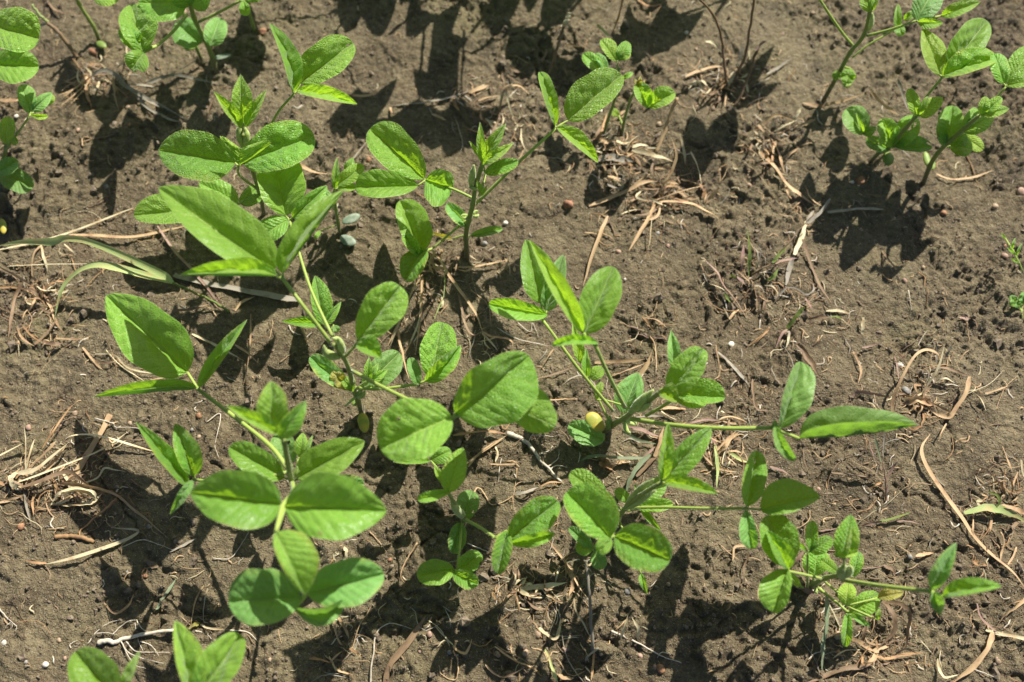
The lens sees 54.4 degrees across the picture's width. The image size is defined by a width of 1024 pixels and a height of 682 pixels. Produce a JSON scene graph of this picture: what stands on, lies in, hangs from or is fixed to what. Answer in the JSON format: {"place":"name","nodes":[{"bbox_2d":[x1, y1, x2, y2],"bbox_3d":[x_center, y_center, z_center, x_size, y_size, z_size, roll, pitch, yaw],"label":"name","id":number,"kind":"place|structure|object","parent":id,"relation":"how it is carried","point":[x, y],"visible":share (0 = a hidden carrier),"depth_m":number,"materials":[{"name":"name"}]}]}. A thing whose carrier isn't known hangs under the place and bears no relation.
{"place":"outdoors","nodes":[
{"label":"outdoors","id":0,"kind":"place"},
{"bbox_2d":[0,0,1023,681],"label":"ground","id":1,"kind":"structure","parent":0,"point":[358,276],"depth_m":0.65,"materials":[{"name":"soil"}]},
{"bbox_2d":[0,7,40,83],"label":"soybean seedling","id":2,"kind":"object","parent":1,"relation":"on","point":[20,27],"visible":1,"depth_m":0.63,"materials":[{"name":"green plant"}]},
{"bbox_2d":[0,84,54,233],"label":"soybean seedling","id":3,"kind":"object","parent":1,"relation":"on","point":[14,177],"visible":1,"depth_m":0.64,"materials":[{"name":"green plant"}]},
{"bbox_2d":[0,244,76,341],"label":"dry tuft","id":4,"kind":"object","parent":1,"relation":"on","point":[19,287],"visible":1,"depth_m":0.66,"materials":[{"name":"beige plant"}]},
{"bbox_2d":[16,319,86,349],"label":"dry tuft","id":5,"kind":"object","parent":1,"relation":"on","point":[43,341],"visible":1,"depth_m":0.64,"materials":[{"name":"brown plant"}]},
{"bbox_2d":[31,4,78,58],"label":"dead seedling","id":6,"kind":"object","parent":1,"relation":"on","point":[61,36],"visible":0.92,"depth_m":0.71,"materials":[{"name":"brown plant"}]},
{"bbox_2d":[0,207,134,249],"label":"straw","id":7,"kind":"object","parent":1,"relation":"on","point":[72,230],"visible":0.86,"depth_m":0.67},
{"bbox_2d":[54,534,94,543],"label":"twig","id":8,"kind":"object","parent":1,"relation":"on","point":[74,536],"visible":1,"depth_m":0.59,"materials":[{"name":"orange wood"}]},
{"bbox_2d":[0,399,151,521],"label":"dry tuft","id":9,"kind":"object","parent":1,"relation":"on","point":[13,484],"visible":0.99,"depth_m":0.60,"materials":[{"name":"plant"}]},
{"bbox_2d":[63,414,112,481],"bbox_3d":[-0.260,0.067,0.615,0.006,0.003,0.049,24,71,9],"label":"straw","id":10,"kind":"object","parent":1,"relation":"on","point":[82,462],"visible":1,"depth_m":0.61,"materials":[{"name":"plant"}]},
{"bbox_2d":[47,527,138,563],"bbox_3d":[-0.249,0.120,0.591,0.056,0.004,0.012,-19,70,-7],"label":"straw","id":11,"kind":"object","parent":1,"relation":"on","point":[102,547],"visible":1,"depth_m":0.59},
{"bbox_2d":[75,0,118,48],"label":"soybean seedling","id":12,"kind":"object","parent":1,"relation":"on","point":[101,44],"visible":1,"depth_m":0.71,"materials":[{"name":"green plant"}]},
{"bbox_2d":[51,467,167,537],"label":"dry tuft","id":13,"kind":"object","parent":1,"relation":"on","point":[79,489],"visible":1,"depth_m":0.60,"materials":[{"name":"plant"}]},
{"bbox_2d":[0,235,229,316],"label":"grass plant","id":14,"kind":"object","parent":1,"relation":"on","point":[155,273],"depth_m":0.63,"materials":[{"name":"green plant"}]},
{"bbox_2d":[104,594,133,613],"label":"straw","id":15,"kind":"object","parent":1,"relation":"on","point":[122,610],"visible":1,"depth_m":0.58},
{"bbox_2d":[69,619,172,668],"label":"root clump","id":16,"kind":"object","parent":1,"relation":"on","point":[109,641],"visible":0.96,"depth_m":0.57,"materials":[{"name":"plant"}]},
{"bbox_2d":[70,226,183,237],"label":"straw","id":17,"kind":"object","parent":1,"relation":"on","point":[128,236],"visible":0.93,"depth_m":0.67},
{"bbox_2d":[116,479,147,499],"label":"root clump","id":18,"kind":"object","parent":1,"relation":"on","point":[134,483],"visible":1,"depth_m":0.61,"materials":[{"name":"brown plant"}]},
{"bbox_2d":[82,347,185,380],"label":"dry tuft","id":19,"kind":"object","parent":1,"relation":"on","point":[103,362],"visible":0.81,"depth_m":0.63,"materials":[{"name":"brown plant"}]},
{"bbox_2d":[59,46,217,122],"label":"dry tuft","id":20,"kind":"object","parent":1,"relation":"on","point":[83,81],"visible":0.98,"depth_m":0.71,"materials":[{"name":"grey plant"}]},
{"bbox_2d":[144,559,157,568],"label":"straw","id":21,"kind":"object","parent":1,"relation":"on","point":[148,562],"visible":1,"depth_m":0.59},
{"bbox_2d":[67,620,245,681],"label":"soybean seedling","id":22,"kind":"object","parent":1,"relation":"on","point":[219,659],"visible":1,"depth_m":0.48,"materials":[{"name":"green plant"}]},
{"bbox_2d":[156,579,175,609],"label":"straw","id":23,"kind":"object","parent":1,"relation":"on","point":[166,593],"visible":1,"depth_m":0.58,"materials":[{"name":"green plant"}]},
{"bbox_2d":[118,0,259,74],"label":"soybean seedling","id":24,"kind":"object","parent":1,"relation":"on","point":[138,24],"visible":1,"depth_m":0.65,"materials":[{"name":"green plant"}]},
{"bbox_2d":[157,226,220,304],"bbox_3d":[-0.214,-0.049,0.658,0.003,0.004,0.076,-39,74,-14],"label":"straw","id":25,"kind":"object","parent":1,"relation":"on","point":[188,265],"visible":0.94,"depth_m":0.66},
{"bbox_2d":[172,304,207,311],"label":"straw","id":26,"kind":"object","parent":1,"relation":"on","point":[189,309],"visible":1,"depth_m":0.65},
{"bbox_2d":[192,333,243,360],"bbox_3d":[-0.189,0.004,0.639,0.039,0.004,0.002,25,71,9],"label":"straw","id":27,"kind":"object","parent":1,"relation":"on","point":[210,342],"visible":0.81,"depth_m":0.64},
{"bbox_2d":[189,622,257,659],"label":"dry tuft","id":28,"kind":"object","parent":1,"relation":"on","point":[198,623],"visible":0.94,"depth_m":0.57,"materials":[{"name":"beige plant"}]},
{"bbox_2d":[173,273,300,300],"bbox_3d":[-0.181,-0.035,0.655,0.088,0.003,0.005,12,69,4],"label":"straw","id":29,"kind":"object","parent":1,"relation":"on","point":[272,295],"visible":0.92,"depth_m":0.66,"materials":[{"name":"plant"}]},
{"bbox_2d":[95,293,385,626],"bbox_3d":[-0.151,0.053,0.547,0.104,0.149,0.245,-39,74,-13],"label":"soybean seedling","id":30,"kind":"object","parent":1,"relation":"on","point":[324,499],"visible":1,"depth_m":0.49,"materials":[{"name":"green plant"}]},
{"bbox_2d":[134,24,357,223],"bbox_3d":[-0.157,-0.120,0.629,0.095,0.119,0.167,40,74,14],"label":"soybean seedling","id":31,"kind":"object","parent":1,"relation":"on","point":[207,160],"visible":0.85,"depth_m":0.59,"materials":[{"name":"green plant"}]},
{"bbox_2d":[243,314,251,384],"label":"straw","id":32,"kind":"object","parent":1,"relation":"on","point":[249,343],"visible":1,"depth_m":0.64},
{"bbox_2d":[245,0,255,32],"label":"soybean seedling","id":33,"kind":"object","parent":1,"relation":"on","point":[252,23],"visible":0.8,"depth_m":0.72,"materials":[{"name":"green plant"}]},
{"bbox_2d":[280,325,310,362],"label":"root clump","id":34,"kind":"object","parent":1,"relation":"on","point":[303,332],"visible":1,"depth_m":0.64,"materials":[{"name":"beige plant"}]},
{"bbox_2d":[281,276,340,336],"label":"soybean seedling","id":35,"kind":"object","parent":1,"relation":"on","point":[321,291],"visible":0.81,"depth_m":0.62,"materials":[{"name":"green plant"}]},
{"bbox_2d":[309,648,359,673],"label":"dry tuft","id":36,"kind":"object","parent":1,"relation":"on","point":[333,658],"visible":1,"depth_m":0.57,"materials":[{"name":"brown plant"}]},
{"bbox_2d":[314,158,364,245],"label":"soybean seedling","id":37,"kind":"object","parent":1,"relation":"on","point":[348,175],"visible":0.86,"depth_m":0.63,"materials":[{"name":"green plant"}]},
{"bbox_2d":[333,547,347,559],"bbox_3d":[-0.102,0.126,0.591,0.009,0.004,0.008,0,69,0],"label":"husk","id":38,"kind":"object","parent":1,"relation":"on","point":[336,553],"visible":0.95,"depth_m":0.59,"materials":[{"name":"plant"}]},
{"bbox_2d":[333,617,352,644],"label":"dry tuft","id":39,"kind":"object","parent":1,"relation":"on","point":[343,626],"visible":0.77,"depth_m":0.58,"materials":[{"name":"brown plant"}]},
{"bbox_2d":[158,163,556,461],"bbox_3d":[-0.089,-0.003,0.562,0.104,0.163,0.246,-42,75,-14],"label":"soybean seedling","id":40,"kind":"object","parent":1,"relation":"on","point":[501,389],"visible":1,"depth_m":0.52,"materials":[{"name":"green plant"}]},
{"bbox_2d":[370,623,411,681],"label":"root fibre","id":41,"kind":"object","parent":1,"relation":"on","point":[374,648],"visible":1,"depth_m":0.57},
{"bbox_2d":[383,616,425,681],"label":"straw","id":42,"kind":"object","parent":1,"relation":"on","point":[401,650],"visible":1,"depth_m":0.57,"materials":[{"name":"plant"}]},
{"bbox_2d":[399,92,467,104],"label":"straw","id":43,"kind":"object","parent":1,"relation":"on","point":[433,100],"visible":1,"depth_m":0.70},
{"bbox_2d":[388,244,512,377],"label":"dry tuft","id":44,"kind":"object","parent":1,"relation":"on","point":[433,266],"visible":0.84,"depth_m":0.64,"materials":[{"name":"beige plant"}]},
{"bbox_2d":[393,446,560,589],"bbox_3d":[-0.018,0.097,0.564,0.087,0.083,0.080,-12,69,-5],"label":"soybean seedling","id":45,"kind":"object","parent":1,"relation":"on","point":[533,520],"visible":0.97,"depth_m":0.54,"materials":[{"name":"green plant"}]},
{"bbox_2d":[453,260,505,268],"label":"straw","id":46,"kind":"object","parent":1,"relation":"on","point":[477,265],"visible":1,"depth_m":0.66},
{"bbox_2d":[355,67,623,281],"bbox_3d":[-0.010,-0.102,0.624,0.175,0.114,0.099,-10,69,-4],"label":"soybean seedling","id":47,"kind":"object","parent":1,"relation":"on","point":[393,147],"visible":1,"depth_m":0.61,"materials":[{"name":"green plant"}]},
{"bbox_2d":[467,66,528,150],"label":"dry tuft","id":48,"kind":"object","parent":1,"relation":"on","point":[478,88],"visible":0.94,"depth_m":0.70,"materials":[{"name":"beige plant"}]},
{"bbox_2d":[485,664,525,677],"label":"straw","id":49,"kind":"object","parent":1,"relation":"on","point":[489,669],"visible":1,"depth_m":0.56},
{"bbox_2d":[453,424,566,481],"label":"root clump","id":50,"kind":"object","parent":1,"relation":"on","point":[518,437],"visible":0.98,"depth_m":0.61,"materials":[{"name":"beige plant"}]},
{"bbox_2d":[0,0,1023,681],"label":"soil crumbs","id":51,"kind":"object","parent":1,"relation":"on","point":[464,622],"visible":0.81,"depth_m":0.64,"materials":[{"name":"soil"}]},
{"bbox_2d":[0,0,1023,681],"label":"straw chaff","id":52,"kind":"object","parent":1,"relation":"on","point":[464,352],"visible":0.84,"depth_m":0.63,"materials":[{"name":"plant"}]},
{"bbox_2d":[495,646,536,670],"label":"straw","id":53,"kind":"object","parent":1,"relation":"on","point":[505,654],"visible":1,"depth_m":0.56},
{"bbox_2d":[492,541,586,609],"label":"dry tuft","id":54,"kind":"object","parent":1,"relation":"on","point":[546,587],"visible":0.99,"depth_m":0.58,"materials":[{"name":"beige plant"}]},
{"bbox_2d":[539,619,560,639],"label":"straw","id":55,"kind":"object","parent":1,"relation":"on","point":[556,637],"visible":1,"depth_m":0.57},
{"bbox_2d":[545,649,557,681],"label":"straw","id":56,"kind":"object","parent":1,"relation":"on","point":[552,668],"visible":1,"depth_m":0.56,"materials":[{"name":"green plant"}]},
{"bbox_2d":[540,12,585,75],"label":"dead stalk","id":57,"kind":"object","parent":1,"relation":"on","point":[568,16],"visible":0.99,"depth_m":0.70,"materials":[{"name":"brown plant"}]},
{"bbox_2d":[563,200,572,208],"bbox_3d":[0.038,-0.093,0.676,0.007,0.007,0.007,0,69,0],"label":"soil clod","id":58,"kind":"object","parent":1,"relation":"on","point":[567,204],"visible":1,"depth_m":0.67,"materials":[{"name":"red soil"}]},
{"bbox_2d":[573,560,598,679],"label":"dead stalk","id":59,"kind":"object","parent":1,"relation":"on","point":[593,650],"visible":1,"depth_m":0.57,"materials":[{"name":"brown plant"}]},
{"bbox_2d":[583,215,614,284],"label":"dry tuft","id":60,"kind":"object","parent":1,"relation":"on","point":[599,234],"visible":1,"depth_m":0.66,"materials":[{"name":"beige plant"}]},
{"bbox_2d":[599,457,613,469],"bbox_3d":[0.058,0.075,0.612,0.010,0.004,0.009,0,69,0],"label":"husk","id":61,"kind":"object","parent":1,"relation":"on","point":[605,463],"visible":1,"depth_m":0.61,"materials":[{"name":"brown plant"}]},
{"bbox_2d":[582,38,632,137],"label":"soybean seedling","id":62,"kind":"object","parent":1,"relation":"on","point":[612,51],"visible":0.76,"depth_m":0.66,"materials":[{"name":"green plant"}]},
{"bbox_2d":[595,359,643,363],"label":"straw","id":63,"kind":"object","parent":1,"relation":"on","point":[619,361],"visible":0.93,"depth_m":0.64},
{"bbox_2d":[588,111,650,188],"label":"dry tuft","id":64,"kind":"object","parent":1,"relation":"on","point":[620,158],"visible":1,"depth_m":0.69,"materials":[{"name":"beige plant"}]},
{"bbox_2d":[611,75,675,136],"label":"soybean seedling","id":65,"kind":"object","parent":1,"relation":"on","point":[647,96],"visible":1,"depth_m":0.65,"materials":[{"name":"green plant"}]},
{"bbox_2d":[639,352,651,374],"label":"straw","id":66,"kind":"object","parent":1,"relation":"on","point":[644,368],"visible":0.6,"depth_m":0.62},
{"bbox_2d":[611,616,680,662],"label":"dry tuft","id":67,"kind":"object","parent":1,"relation":"on","point":[637,627],"visible":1,"depth_m":0.57,"materials":[{"name":"plant"}]},
{"bbox_2d":[629,326,668,338],"bbox_3d":[0.089,-0.005,0.644,0.027,0.006,0.008,0,69,0],"label":"root fibre","id":68,"kind":"object","parent":1,"relation":"on","point":[630,327],"visible":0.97,"depth_m":0.64,"materials":[{"name":"grey plant"}]},
{"bbox_2d":[589,134,719,249],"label":"dry tuft","id":69,"kind":"object","parent":1,"relation":"on","point":[642,182],"visible":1,"depth_m":0.68,"materials":[{"name":"beige plant"}]},
{"bbox_2d":[654,97,677,153],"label":"dead stalk","id":70,"kind":"object","parent":1,"relation":"on","point":[674,104],"visible":0.99,"depth_m":0.69,"materials":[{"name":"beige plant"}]},
{"bbox_2d":[563,422,819,592],"bbox_3d":[0.096,0.091,0.552,0.136,0.111,0.074,-15,70,-6],"label":"soybean seedling","id":71,"kind":"object","parent":1,"relation":"on","point":[592,507],"visible":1,"depth_m":0.52,"materials":[{"name":"green plant"}]},
{"bbox_2d":[685,66,720,76],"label":"straw","id":72,"kind":"object","parent":1,"relation":"on","point":[696,71],"visible":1,"depth_m":0.71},
{"bbox_2d":[489,240,917,460],"bbox_3d":[0.093,0.030,0.559,0.236,0.144,0.077,28,72,10],"label":"soybean seedling","id":73,"kind":"object","parent":1,"relation":"on","point":[547,286],"visible":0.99,"depth_m":0.53,"materials":[{"name":"green plant"}]},
{"bbox_2d":[685,410,746,424],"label":"dry tuft","id":74,"kind":"object","parent":1,"relation":"on","point":[713,419],"visible":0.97,"depth_m":0.62,"materials":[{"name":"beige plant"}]},
{"bbox_2d":[703,418,746,484],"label":"dry tuft","id":75,"kind":"object","parent":1,"relation":"on","point":[722,447],"visible":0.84,"depth_m":0.61,"materials":[{"name":"beige plant"}]},
{"bbox_2d":[689,0,766,116],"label":"dead stalk","id":76,"kind":"object","parent":1,"relation":"on","point":[732,77],"visible":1,"depth_m":0.70,"materials":[{"name":"brown plant"}]},
{"bbox_2d":[718,352,749,386],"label":"straw","id":77,"kind":"object","parent":1,"relation":"on","point":[739,373],"visible":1,"depth_m":0.63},
{"bbox_2d":[751,379,766,410],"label":"straw","id":78,"kind":"object","parent":1,"relation":"on","point":[753,393],"visible":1,"depth_m":0.62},
{"bbox_2d":[705,213,814,318],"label":"grass plant","id":79,"kind":"object","parent":1,"relation":"on","point":[777,256],"depth_m":0.65,"materials":[{"name":"brown plant"}]},
{"bbox_2d":[741,107,822,206],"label":"dry tuft","id":80,"kind":"object","parent":1,"relation":"on","point":[763,155],"visible":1,"depth_m":0.69,"materials":[{"name":"beige plant"}]},
{"bbox_2d":[796,343,818,376],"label":"straw","id":81,"kind":"object","parent":1,"relation":"on","point":[807,357],"visible":1,"depth_m":0.63,"materials":[{"name":"beige plant"}]},
{"bbox_2d":[785,198,830,284],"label":"dead stalk","id":82,"kind":"object","parent":1,"relation":"on","point":[796,249],"visible":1,"depth_m":0.66,"materials":[{"name":"beige plant"}]},
{"bbox_2d":[802,239,830,301],"bbox_3d":[0.200,-0.045,0.656,0.003,0.003,0.050,-17,70,-6],"label":"straw","id":83,"kind":"object","parent":1,"relation":"on","point":[810,262],"visible":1,"depth_m":0.66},
{"bbox_2d":[796,586,840,668],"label":"grass plant","id":84,"kind":"object","parent":1,"relation":"on","point":[827,605],"depth_m":0.57,"materials":[{"name":"plant"}]},
{"bbox_2d":[800,287,854,329],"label":"dry tuft","id":85,"kind":"object","parent":1,"relation":"on","point":[820,317],"visible":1,"depth_m":0.65,"materials":[{"name":"brown plant"}]},
{"bbox_2d":[803,94,862,107],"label":"straw","id":86,"kind":"object","parent":1,"relation":"on","point":[824,104],"visible":1,"depth_m":0.70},
{"bbox_2d":[827,207,882,212],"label":"straw","id":87,"kind":"object","parent":1,"relation":"on","point":[851,209],"visible":1,"depth_m":0.68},
{"bbox_2d":[831,472,880,479],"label":"straw","id":88,"kind":"object","parent":1,"relation":"on","point":[852,475],"visible":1,"depth_m":0.61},
{"bbox_2d":[809,600,922,681],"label":"dry tuft","id":89,"kind":"object","parent":1,"relation":"on","point":[871,660],"visible":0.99,"depth_m":0.57,"materials":[{"name":"beige plant"}]},
{"bbox_2d":[849,390,891,400],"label":"straw","id":90,"kind":"object","parent":1,"relation":"on","point":[866,392],"visible":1,"depth_m":0.62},
{"bbox_2d":[757,514,1001,646],"bbox_3d":[0.184,0.130,0.532,0.118,0.121,0.058,15,70,6],"label":"soybean seedling","id":91,"kind":"object","parent":1,"relation":"on","point":[781,545],"visible":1,"depth_m":0.53,"materials":[{"name":"green plant"}]},
{"bbox_2d":[857,489,902,523],"bbox_3d":[0.223,0.100,0.601,0.038,0.005,0.002,-32,72,-12],"label":"straw","id":92,"kind":"object","parent":1,"relation":"on","point":[878,508],"visible":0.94,"depth_m":0.60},
{"bbox_2d":[867,431,897,501],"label":"grass plant","id":93,"kind":"object","parent":1,"relation":"on","point":[888,475],"depth_m":0.60,"materials":[{"name":"brown plant"}]},
{"bbox_2d":[869,90,899,115],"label":"straw","id":94,"kind":"object","parent":1,"relation":"on","point":[887,107],"visible":1,"depth_m":0.70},
{"bbox_2d":[819,0,979,102],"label":"soybean seedling","id":95,"kind":"object","parent":1,"relation":"on","point":[922,13],"visible":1,"depth_m":0.65,"materials":[{"name":"green plant"}]},
{"bbox_2d":[897,79,908,111],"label":"straw","id":96,"kind":"object","parent":1,"relation":"on","point":[901,89],"visible":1,"depth_m":0.69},
{"bbox_2d":[842,18,996,165],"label":"soybean seedling","id":97,"kind":"object","parent":1,"relation":"on","point":[966,51],"visible":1,"depth_m":0.63,"materials":[{"name":"green plant"}]},
{"bbox_2d":[891,342,985,430],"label":"dry tuft","id":98,"kind":"object","parent":1,"relation":"on","point":[919,399],"visible":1,"depth_m":0.62,"materials":[{"name":"plant"}]},
{"bbox_2d":[937,659,956,678],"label":"straw","id":99,"kind":"object","parent":1,"relation":"on","point":[939,669],"visible":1,"depth_m":0.57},
{"bbox_2d":[937,170,992,179],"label":"straw","id":100,"kind":"object","parent":1,"relation":"on","point":[975,176],"visible":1,"depth_m":0.69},
{"bbox_2d":[920,434,1023,585],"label":"straw","id":101,"kind":"object","parent":1,"relation":"on","point":[944,493],"visible":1,"depth_m":0.60,"materials":[{"name":"plant"}]},
{"bbox_2d":[921,46,1023,184],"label":"soybean seedling","id":102,"kind":"object","parent":1,"relation":"on","point":[956,131],"visible":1,"depth_m":0.64,"materials":[{"name":"green plant"}]},
{"bbox_2d":[954,632,994,681],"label":"straw","id":103,"kind":"object","parent":1,"relation":"on","point":[973,666],"visible":1,"depth_m":0.57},
{"bbox_2d":[964,446,1023,565],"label":"dry tuft","id":104,"kind":"object","parent":1,"relation":"on","point":[997,507],"visible":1,"depth_m":0.60,"materials":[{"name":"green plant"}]},
{"bbox_2d":[986,629,1023,639],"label":"straw","id":105,"kind":"object","parent":1,"relation":"on","point":[1007,635],"visible":1,"depth_m":0.57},
{"bbox_2d":[997,598,1023,624],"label":"straw","id":106,"kind":"object","parent":1,"relation":"on","point":[1021,602],"visible":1,"depth_m":0.57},
{"bbox_2d":[1001,233,1023,272],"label":"weed","id":107,"kind":"object","parent":1,"relation":"on","point":[1012,251],"visible":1,"depth_m":0.64,"materials":[{"name":"green plant"}]},
{"bbox_2d":[1009,291,1023,318],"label":"weed","id":108,"kind":"object","parent":1,"relation":"on","point":[1015,301],"visible":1,"depth_m":0.64,"materials":[{"name":"green plant"}]},
{"bbox_2d":[581,425,663,490],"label":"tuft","id":109,"kind":"object","parent":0,"point":[645,458],"depth_m":0.61,"materials":[{"name":"beige plant"}]},
{"bbox_2d":[754,294,815,345],"bbox_3d":[0.179,-0.009,0.638,0.051,0.014,0.016,-31,72,-11],"label":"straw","id":110,"kind":"object","parent":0,"point":[792,321],"depth_m":0.64,"materials":[{"name":"brown plant"}]},
{"bbox_2d":[862,512,918,525],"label":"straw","id":111,"kind":"object","parent":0,"point":[873,523],"depth_m":0.60,"materials":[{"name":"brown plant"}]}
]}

